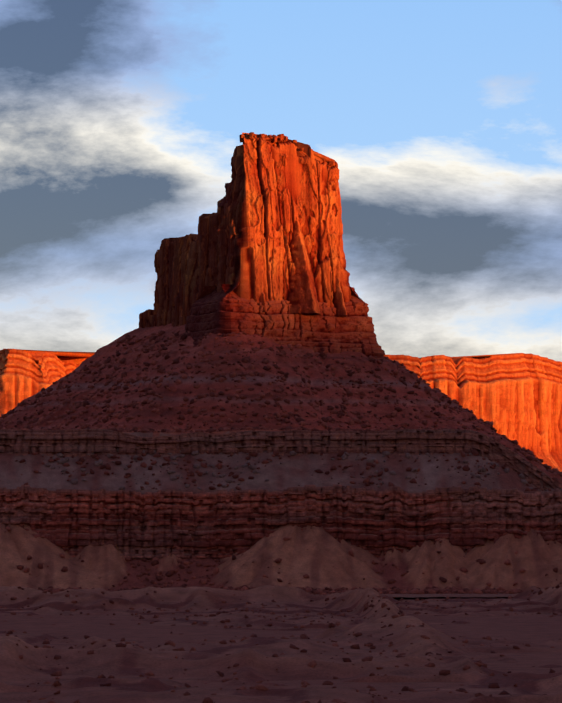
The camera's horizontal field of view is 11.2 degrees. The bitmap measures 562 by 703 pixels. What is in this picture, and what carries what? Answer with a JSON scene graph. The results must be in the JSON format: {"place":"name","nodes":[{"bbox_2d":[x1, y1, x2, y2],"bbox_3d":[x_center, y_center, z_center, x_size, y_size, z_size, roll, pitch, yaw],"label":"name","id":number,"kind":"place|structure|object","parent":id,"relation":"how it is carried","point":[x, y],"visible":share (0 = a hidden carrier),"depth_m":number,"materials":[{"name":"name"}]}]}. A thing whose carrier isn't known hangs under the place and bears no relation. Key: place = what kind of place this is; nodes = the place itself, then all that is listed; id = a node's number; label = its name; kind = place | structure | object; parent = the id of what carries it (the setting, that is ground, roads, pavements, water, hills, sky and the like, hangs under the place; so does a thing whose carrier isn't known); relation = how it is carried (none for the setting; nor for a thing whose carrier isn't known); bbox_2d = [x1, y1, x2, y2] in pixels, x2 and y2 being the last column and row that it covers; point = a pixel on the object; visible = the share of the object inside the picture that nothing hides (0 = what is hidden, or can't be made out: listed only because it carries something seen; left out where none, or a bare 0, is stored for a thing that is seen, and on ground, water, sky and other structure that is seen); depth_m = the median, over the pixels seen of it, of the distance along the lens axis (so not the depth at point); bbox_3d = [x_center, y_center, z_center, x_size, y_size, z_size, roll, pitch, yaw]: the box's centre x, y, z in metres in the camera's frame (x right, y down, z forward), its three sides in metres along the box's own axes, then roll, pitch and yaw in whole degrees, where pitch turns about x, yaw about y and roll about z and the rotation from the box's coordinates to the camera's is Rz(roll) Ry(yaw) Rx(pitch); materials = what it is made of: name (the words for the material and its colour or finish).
{"place":"outdoors","nodes":[
{"label":"outdoors","id":0,"kind":"place"},
{"bbox_2d":[0,324,561,597],"bbox_3d":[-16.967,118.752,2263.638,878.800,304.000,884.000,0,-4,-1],"label":"terrain","id":1,"kind":"structure","parent":0,"point":[537,558],"depth_m":2109.67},
{"bbox_2d":[139,309,153,327],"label":"rock block","id":2,"kind":"structure","parent":1,"relation":"on","point":[145,320],"depth_m":2468.85,"materials":[{"name":"stone"}]},
{"bbox_2d":[152,250,160,326],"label":"rock pillar","id":3,"kind":"structure","parent":1,"relation":"on","point":[157,263],"depth_m":2453.46,"materials":[{"name":"stone"}]},
{"bbox_2d":[156,234,198,326],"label":"rock pillar","id":4,"kind":"structure","parent":1,"relation":"on","point":[179,261],"depth_m":2412.86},
{"bbox_2d":[169,233,197,243],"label":"rocks","id":5,"kind":"object","parent":4,"relation":"on","point":[195,237],"visible":0.08,"depth_m":2412.39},
{"bbox_2d":[193,213,220,303],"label":"rock pillar","id":6,"kind":"structure","parent":1,"relation":"on","point":[206,270],"depth_m":2372.55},
{"bbox_2d":[216,197,223,283],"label":"rock pillar","id":7,"kind":"structure","parent":1,"relation":"on","point":[220,210],"depth_m":2359.60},
{"bbox_2d":[218,183,228,206],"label":"rock ledge","id":8,"kind":"object","parent":7,"relation":"on","point":[222,203],"visible":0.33,"depth_m":2357.07,"materials":[{"name":"brown stone"}]},
{"bbox_2d":[0,484,561,559],"bbox_3d":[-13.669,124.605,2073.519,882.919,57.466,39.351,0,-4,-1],"label":"cliff band","id":9,"kind":"object","parent":1,"relation":"on","point":[134,524],"visible":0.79,"depth_m":2074.05,"materials":[{"name":"brown stone"}]},
{"bbox_2d":[0,330,561,597],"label":"talus boulders","id":10,"kind":"object","parent":1,"relation":"on","point":[343,455],"visible":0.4,"depth_m":2226.69,"materials":[{"name":"brown stone"}]},
{"bbox_2d":[0,429,561,490],"bbox_3d":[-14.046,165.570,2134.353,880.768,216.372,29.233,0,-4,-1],"label":"bench ledge","id":11,"kind":"object","parent":1,"relation":"on","point":[78,442],"visible":0.81,"depth_m":2137.91,"materials":[{"name":"brown stone"}]},
{"bbox_2d":[185,282,384,358],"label":"rock base","id":12,"kind":"object","parent":1,"relation":"on","point":[226,309],"visible":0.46,"depth_m":2329.78,"materials":[{"name":"red stone"}]},
{"bbox_2d":[217,134,350,315],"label":"rock tower","id":13,"kind":"structure","parent":12,"relation":"on","point":[280,231],"depth_m":2342.19,"materials":[{"name":"stone"}]},
{"bbox_2d":[236,133,335,166],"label":"rock cap","id":14,"kind":"object","parent":13,"relation":"on","point":[317,155],"visible":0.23,"depth_m":2366.03,"materials":[{"name":"orange stone"}]},
{"bbox_2d":[0,585,561,702],"bbox_3d":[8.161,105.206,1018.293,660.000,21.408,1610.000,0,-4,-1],"label":"valley floor","id":15,"kind":"structure","parent":0,"point":[122,665],"depth_m":946.93,"materials":[{"name":"brown soil"}]},
{"bbox_2d":[0,584,561,702],"bbox_3d":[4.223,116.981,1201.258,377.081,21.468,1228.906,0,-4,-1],"label":"scattered rocks","id":16,"kind":"object","parent":15,"relation":"on","point":[479,663],"visible":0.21,"depth_m":1082.33,"materials":[{"name":"brown stone"}]},
{"bbox_2d":[0,349,561,471],"bbox_3d":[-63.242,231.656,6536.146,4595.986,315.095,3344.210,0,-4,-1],"label":"distant mesa","id":17,"kind":"structure","parent":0,"point":[515,396],"depth_m":5260.09,"materials":[{"name":"orange stone"}]},
{"bbox_2d":[0,597,561,702],"bbox_3d":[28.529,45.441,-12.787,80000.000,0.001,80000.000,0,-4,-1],"label":"ground sheet","id":18,"kind":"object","parent":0,"point":[528,628],"depth_m":1307.52,"materials":[{"name":"brown sand"}]},
{"bbox_2d":[0,0,561,361],"label":"sky","id":19,"kind":"structure","parent":0,"point":[122,122],"materials":[{"name":"blue"}]},
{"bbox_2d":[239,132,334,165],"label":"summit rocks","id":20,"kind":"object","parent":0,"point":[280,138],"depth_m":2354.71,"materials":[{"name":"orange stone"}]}
]}

